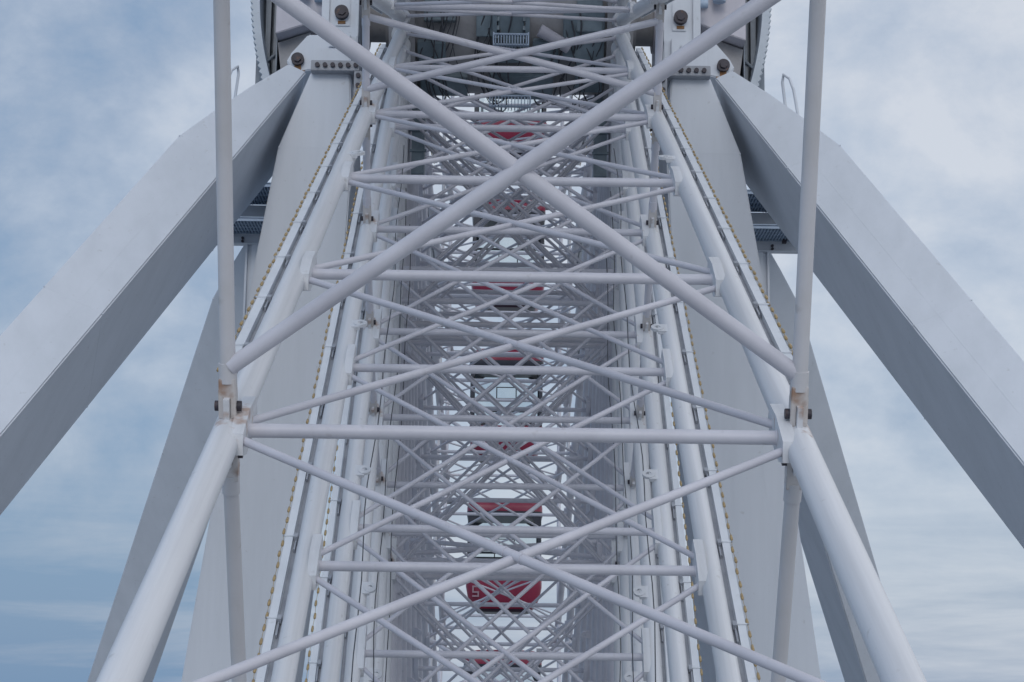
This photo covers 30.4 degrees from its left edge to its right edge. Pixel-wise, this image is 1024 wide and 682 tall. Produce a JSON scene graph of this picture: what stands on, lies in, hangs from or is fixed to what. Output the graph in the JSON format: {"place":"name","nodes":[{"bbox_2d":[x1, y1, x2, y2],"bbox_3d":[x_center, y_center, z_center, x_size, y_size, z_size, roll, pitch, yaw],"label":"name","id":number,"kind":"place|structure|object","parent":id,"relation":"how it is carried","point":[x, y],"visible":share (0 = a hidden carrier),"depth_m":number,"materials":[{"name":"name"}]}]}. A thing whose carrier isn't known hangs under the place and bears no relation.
{"place":"outdoors","nodes":[
{"label":"outdoors","id":0,"kind":"place"},
{"bbox_2d":[0,0,1023,681],"label":"sky","id":1,"kind":"structure","parent":0,"point":[925,97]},
{"label":"ground","id":2,"kind":"structure","parent":0,"visible":0},
{"bbox_2d":[0,0,370,681],"bbox_3d":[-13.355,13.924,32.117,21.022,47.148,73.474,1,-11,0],"label":"support tower","id":3,"kind":"structure","parent":2,"relation":"on","point":[84,322],"depth_m":31.25,"materials":[{"name":"metal"}]},
{"bbox_2d":[96,0,926,681],"bbox_3d":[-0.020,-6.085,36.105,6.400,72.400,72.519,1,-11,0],"label":"ferris wheel","id":4,"kind":"object","parent":3,"relation":"on","point":[616,550],"visible":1,"depth_m":22.84,"materials":[{"name":"white paint"}]},
{"bbox_2d":[464,650,541,681],"bbox_3d":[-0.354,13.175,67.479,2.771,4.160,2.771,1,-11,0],"label":"wheel cabin","id":5,"kind":"object","parent":4,"relation":"hanging from","point":[481,662],"visible":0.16,"depth_m":66.43,"materials":[{"name":"metal"}]},
{"bbox_2d":[466,671,539,681],"bbox_3d":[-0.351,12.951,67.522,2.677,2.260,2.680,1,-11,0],"label":"window frame","id":6,"kind":"structure","parent":5,"relation":"in","point":[470,672],"depth_m":66.40,"materials":[{"name":"metal"}]},
{"bbox_2d":[466,502,541,614],"bbox_3d":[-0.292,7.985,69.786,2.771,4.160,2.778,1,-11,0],"label":"wheel cabin","id":7,"kind":"object","parent":4,"relation":"hanging from","point":[475,593],"visible":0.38,"depth_m":68.49,"materials":[{"name":"red metal"}]},
{"bbox_2d":[467,516,540,558],"bbox_3d":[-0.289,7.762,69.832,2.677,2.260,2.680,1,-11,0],"label":"window frame","id":8,"kind":"structure","parent":7,"relation":"in","point":[537,520],"depth_m":68.71,"materials":[{"name":"metal"}]},
{"bbox_2d":[470,348,543,463],"bbox_3d":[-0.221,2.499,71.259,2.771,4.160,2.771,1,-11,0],"label":"wheel cabin","id":9,"kind":"object","parent":4,"relation":"hanging from","point":[507,361],"visible":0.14,"depth_m":70.19,"materials":[{"name":"red metal"}]},
{"bbox_2d":[470,374,541,426],"bbox_3d":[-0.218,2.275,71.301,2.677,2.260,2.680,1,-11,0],"label":"window frame","id":10,"kind":"structure","parent":9,"relation":"in","point":[472,393],"depth_m":70.05,"materials":[{"name":"metal"}]},
{"bbox_2d":[471,200,545,310],"bbox_3d":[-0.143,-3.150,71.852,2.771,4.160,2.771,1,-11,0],"label":"wheel cabin","id":11,"kind":"object","parent":4,"relation":"hanging from","point":[490,223],"visible":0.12,"depth_m":70.75,"materials":[{"name":"red metal"}]},
{"bbox_2d":[473,217,543,262],"bbox_3d":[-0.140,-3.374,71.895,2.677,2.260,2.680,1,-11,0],"label":"window frame","id":12,"kind":"structure","parent":11,"relation":"in","point":[476,219],"depth_m":70.64,"materials":[{"name":"metal"}]},
{"bbox_2d":[474,93,546,165],"bbox_3d":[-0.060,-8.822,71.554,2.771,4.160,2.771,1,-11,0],"label":"wheel cabin","id":13,"kind":"object","parent":4,"relation":"hanging from","point":[507,135],"visible":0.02,"depth_m":70.00,"materials":[{"name":"red metal"}]},
{"bbox_2d":[475,93,545,120],"bbox_3d":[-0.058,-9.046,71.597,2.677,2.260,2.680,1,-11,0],"label":"window frame","id":14,"kind":"structure","parent":13,"relation":"in","point":[476,108],"depth_m":70.22,"materials":[{"name":"metal"}]},
{"bbox_2d":[650,0,1023,681],"bbox_3d":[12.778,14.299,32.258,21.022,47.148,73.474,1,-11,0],"label":"support tower","id":15,"kind":"structure","parent":2,"relation":"on","point":[944,352],"depth_m":31.29,"materials":[{"name":"metal"}]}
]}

